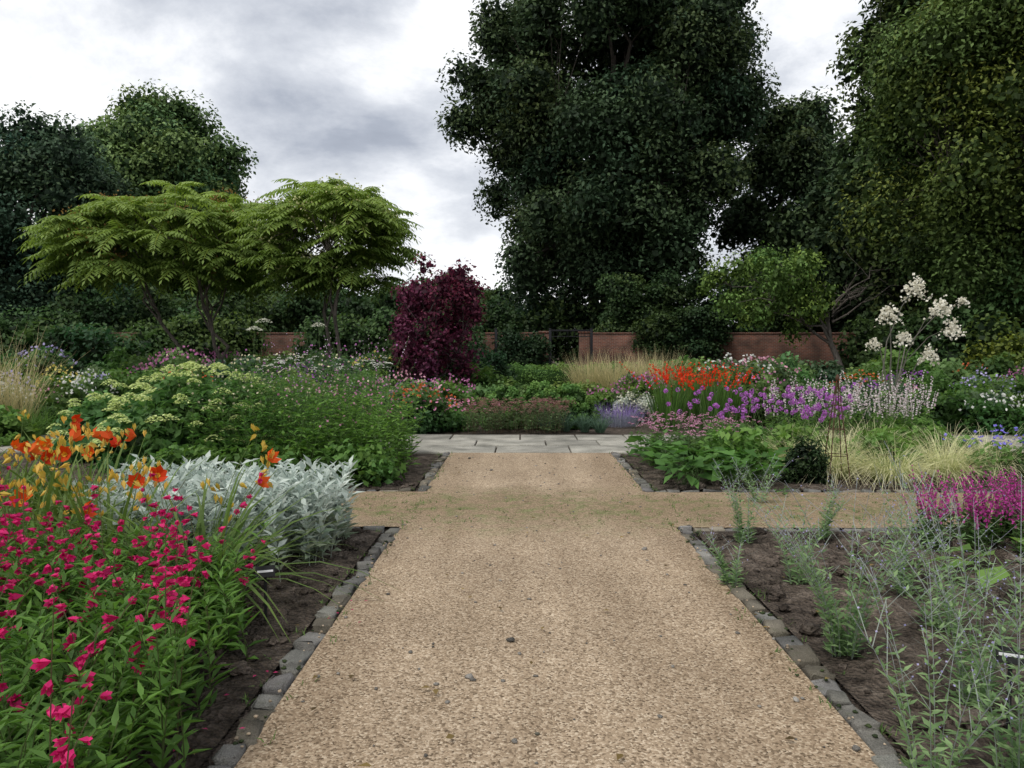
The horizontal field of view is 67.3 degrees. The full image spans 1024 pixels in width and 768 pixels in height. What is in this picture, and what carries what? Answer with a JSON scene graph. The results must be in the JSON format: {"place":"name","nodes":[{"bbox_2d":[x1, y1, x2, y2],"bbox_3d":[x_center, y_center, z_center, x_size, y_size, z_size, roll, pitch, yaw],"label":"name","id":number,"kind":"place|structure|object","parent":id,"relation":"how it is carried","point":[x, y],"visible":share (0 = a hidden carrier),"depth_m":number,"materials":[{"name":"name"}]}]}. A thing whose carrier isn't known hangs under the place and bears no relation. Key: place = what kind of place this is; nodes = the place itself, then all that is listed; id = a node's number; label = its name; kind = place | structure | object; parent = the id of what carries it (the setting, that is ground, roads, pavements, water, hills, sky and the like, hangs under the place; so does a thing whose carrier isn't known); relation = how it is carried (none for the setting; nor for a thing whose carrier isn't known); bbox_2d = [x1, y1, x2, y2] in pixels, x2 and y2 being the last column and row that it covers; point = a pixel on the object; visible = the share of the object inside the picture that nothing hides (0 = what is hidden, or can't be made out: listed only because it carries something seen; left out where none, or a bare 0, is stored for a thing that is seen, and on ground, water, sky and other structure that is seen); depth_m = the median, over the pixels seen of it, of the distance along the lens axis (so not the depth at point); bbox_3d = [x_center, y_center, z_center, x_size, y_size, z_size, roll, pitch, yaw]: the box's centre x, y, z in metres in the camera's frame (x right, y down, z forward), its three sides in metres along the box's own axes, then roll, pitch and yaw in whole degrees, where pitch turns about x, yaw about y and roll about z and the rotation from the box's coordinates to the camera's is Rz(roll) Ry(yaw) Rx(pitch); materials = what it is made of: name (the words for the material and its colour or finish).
{"place":"outdoors","nodes":[
{"label":"outdoors","id":0,"kind":"place"},
{"bbox_2d":[2,592,199,767],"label":"flowers","id":1,"kind":"object","parent":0,"point":[189,690],"visible":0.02,"depth_m":3.26,"materials":[{"name":"green plant"}]},
{"bbox_2d":[0,0,881,321],"label":"sky","id":2,"kind":"structure","parent":0,"point":[318,89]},
{"bbox_2d":[32,453,1016,767],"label":"path gravel","id":3,"kind":"structure","parent":0,"point":[616,685],"depth_m":3.85,"materials":[{"name":"beige gravel"}]},
{"bbox_2d":[234,452,900,763],"bbox_3d":[0.209,1.191,6.021,2.425,0.014,9.914,0,3,1],"label":"kerb gravel spill","id":4,"kind":"object","parent":3,"relation":"on","point":[321,631],"visible":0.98,"depth_m":3.60,"materials":[{"name":"beige gravel"}]},
{"bbox_2d":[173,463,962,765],"bbox_3d":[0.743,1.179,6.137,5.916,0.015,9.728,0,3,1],"label":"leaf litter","id":5,"kind":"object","parent":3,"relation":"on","point":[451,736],"visible":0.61,"depth_m":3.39,"materials":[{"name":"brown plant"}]},
{"bbox_2d":[301,453,859,763],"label":"path stones","id":6,"kind":"object","parent":3,"relation":"on","point":[856,748],"visible":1,"depth_m":3.72,"materials":[{"name":"stone"}]},
{"bbox_2d":[240,451,1013,766],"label":"path weeds","id":7,"kind":"object","parent":3,"relation":"on","point":[437,475],"visible":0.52,"depth_m":6.50,"materials":[{"name":"green plant"}]},
{"bbox_2d":[199,358,964,767],"bbox_3d":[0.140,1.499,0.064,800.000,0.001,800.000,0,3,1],"label":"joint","id":8,"kind":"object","parent":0,"point":[231,732],"depth_m":6.45,"materials":[{"name":"concrete"}]},
{"bbox_2d":[0,100,147,327],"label":"yew tree","id":9,"kind":"object","parent":8,"relation":"on","point":[73,172],"depth_m":42.29,"materials":[{"name":"green plant"}]},
{"bbox_2d":[27,78,258,327],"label":"sycamore tree","id":10,"kind":"object","parent":8,"relation":"on","point":[144,137],"depth_m":55.66,"materials":[{"name":"green plant"}]},
{"bbox_2d":[12,180,310,371],"bbox_3d":[-10.565,-2.918,23.982,8.781,6.850,8.302,0,3,1],"label":"tree of heaven","id":11,"kind":"object","parent":8,"relation":"on","point":[84,257],"depth_m":21.89,"materials":[{"name":"green plant"}]},
{"bbox_2d":[0,409,397,767],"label":"bed","id":12,"kind":"object","parent":8,"relation":"on","point":[305,513],"depth_m":3.52,"materials":[{"name":"green plant"}]},
{"bbox_2d":[43,530,381,767],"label":"soil bed","id":13,"kind":"object","parent":8,"relation":"on","point":[231,707],"visible":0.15,"depth_m":3.78,"materials":[{"name":"brown soil"}]},
{"bbox_2d":[255,565,274,620],"bbox_3d":[-1.307,1.155,4.080,0.100,0.376,0.042,-1,3,-19],"label":"plant label","id":14,"kind":"object","parent":13,"relation":"in","point":[264,572],"visible":0.84,"depth_m":4.08,"materials":[{"name":"plastic"}]},
{"bbox_2d":[0,327,437,487],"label":"bed","id":15,"kind":"object","parent":8,"relation":"on","point":[364,442],"depth_m":9.24,"materials":[{"name":"green plant"}]},
{"bbox_2d":[0,453,440,489],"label":"soil bed","id":16,"kind":"object","parent":8,"relation":"on","point":[414,474],"visible":0.12,"depth_m":9.45,"materials":[{"name":"brown soil"}]},
{"bbox_2d":[232,282,404,331],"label":"tree","id":17,"kind":"object","parent":8,"relation":"on","point":[247,312],"depth_m":59.60,"materials":[{"name":"green plant"}]},
{"bbox_2d":[217,173,431,365],"bbox_3d":[-5.309,-2.753,22.439,5.944,6.641,6.190,0,3,1],"label":"tree of heaven","id":18,"kind":"object","parent":8,"relation":"on","point":[376,218],"depth_m":21.08,"materials":[{"name":"green plant"}]},
{"bbox_2d":[111,332,539,363],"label":"back wall","id":19,"kind":"structure","parent":8,"relation":"on","point":[281,341],"depth_m":39.91,"materials":[{"name":"brick"}]},
{"bbox_2d":[388,251,489,388],"bbox_3d":[-1.841,-1.300,19.051,2.658,3.956,2.430,0,3,1],"label":"purple tree","id":20,"kind":"object","parent":8,"relation":"on","point":[405,330],"depth_m":18.73,"materials":[{"name":"purple plant"}]},
{"bbox_2d":[366,268,526,319],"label":"tree","id":21,"kind":"object","parent":8,"relation":"on","point":[491,294],"visible":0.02,"depth_m":56.59,"materials":[{"name":"green plant"}]},
{"bbox_2d":[0,273,1023,436],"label":"beds","id":22,"kind":"object","parent":8,"relation":"on","point":[496,380],"depth_m":15.55,"materials":[{"name":"green plant"}]},
{"bbox_2d":[0,269,1023,374],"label":"hedge","id":23,"kind":"object","parent":8,"relation":"on","point":[663,313],"visible":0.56,"depth_m":38.81,"materials":[{"name":"green plant"}]},
{"bbox_2d":[0,434,1023,454],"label":"flagstones","id":24,"kind":"object","parent":8,"relation":"on","point":[435,443],"visible":0.27,"depth_m":12.04,"materials":[{"name":"grey stone"}]},
{"bbox_2d":[12,451,1020,767],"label":"kerb setts","id":25,"kind":"structure","parent":8,"relation":"on","point":[326,617],"depth_m":3.78,"materials":[{"name":"stone"}]},
{"bbox_2d":[233,453,877,744],"bbox_3d":[0.212,1.205,5.874,2.611,0.018,10.031,0,3,1],"label":"kerb moss","id":26,"kind":"object","parent":25,"relation":"on","point":[761,612],"visible":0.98,"depth_m":3.56,"materials":[{"name":"green plant"}]},
{"bbox_2d":[59,477,1023,767],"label":"soil clods","id":27,"kind":"object","parent":8,"relation":"on","point":[775,593],"visible":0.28,"depth_m":4.60,"materials":[{"name":"brown soil"}]},
{"bbox_2d":[538,331,548,368],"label":"gate pier","id":28,"kind":"structure","parent":8,"relation":"on","point":[546,333],"depth_m":39.66,"materials":[{"name":"brick"}]},
{"bbox_2d":[495,328,592,367],"bbox_3d":[1.588,-1.501,38.908,4.908,2.605,1.045,0,3,1],"label":"gate frame","id":29,"kind":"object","parent":8,"relation":"on","point":[590,336],"depth_m":38.36,"materials":[{"name":"black metal"}]},
{"bbox_2d":[578,331,589,368],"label":"gate pier","id":30,"kind":"structure","parent":8,"relation":"on","point":[584,345],"depth_m":39.67,"materials":[{"name":"brick"}]},
{"bbox_2d":[433,0,782,345],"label":"tree","id":31,"kind":"object","parent":8,"relation":"on","point":[618,224],"depth_m":43.61,"materials":[{"name":"green plant"}]},
{"bbox_2d":[589,332,856,368],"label":"back wall","id":32,"kind":"structure","parent":8,"relation":"on","point":[766,344],"depth_m":39.64,"materials":[{"name":"brick"}]},
{"bbox_2d":[695,240,844,370],"bbox_3d":[11.154,-3.073,32.829,6.542,6.361,5.429,0,3,1],"label":"old apple tree","id":33,"kind":"object","parent":8,"relation":"on","point":[765,264],"depth_m":31.97,"materials":[{"name":"green plant"}]},
{"bbox_2d":[823,248,902,322],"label":"bare branches","id":34,"kind":"object","parent":33,"relation":"attached to","point":[839,298],"visible":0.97,"depth_m":32.68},
{"bbox_2d":[704,85,850,291],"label":"oak tree","id":35,"kind":"object","parent":8,"relation":"on","point":[792,157],"depth_m":50.32,"materials":[{"name":"green plant"}]},
{"bbox_2d":[621,454,1023,490],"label":"soil bed","id":36,"kind":"object","parent":8,"relation":"on","point":[653,476],"visible":0.16,"depth_m":8.51,"materials":[{"name":"brown soil"}]},
{"bbox_2d":[825,374,850,483],"bbox_3d":[3.585,0.510,8.495,0.253,1.241,0.253,0,3,1],"label":"plant support","id":37,"kind":"object","parent":36,"relation":"on","point":[837,377],"visible":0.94,"depth_m":8.45,"materials":[{"name":"brown metal"}]},
{"bbox_2d":[625,370,1023,495],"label":"bed","id":38,"kind":"object","parent":8,"relation":"on","point":[920,439],"depth_m":9.04,"materials":[{"name":"green plant"}]},
{"bbox_2d":[750,161,913,331],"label":"tree","id":39,"kind":"object","parent":8,"relation":"on","point":[808,222],"depth_m":44.60,"materials":[{"name":"green plant"}]},
{"bbox_2d":[695,531,1023,767],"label":"soil bed","id":40,"kind":"object","parent":8,"relation":"on","point":[799,600],"visible":0.56,"depth_m":4.10,"materials":[{"name":"brown soil"}]},
{"bbox_2d":[699,441,1023,767],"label":"bed","id":41,"kind":"object","parent":40,"relation":"on","point":[847,644],"depth_m":3.56,"materials":[{"name":"green plant"}]},
{"bbox_2d":[995,645,1023,728],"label":"plant label","id":42,"kind":"object","parent":40,"relation":"in","point":[1009,658],"visible":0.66,"depth_m":2.96,"materials":[{"name":"plastic"}]},
{"bbox_2d":[820,0,1022,333],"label":"tree","id":43,"kind":"object","parent":8,"relation":"on","point":[851,160],"depth_m":37.64,"materials":[{"name":"green plant"}]},
{"bbox_2d":[833,0,1023,349],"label":"lime tree","id":44,"kind":"object","parent":8,"relation":"on","point":[975,230],"depth_m":27.23,"materials":[{"name":"green plant"}]}
]}

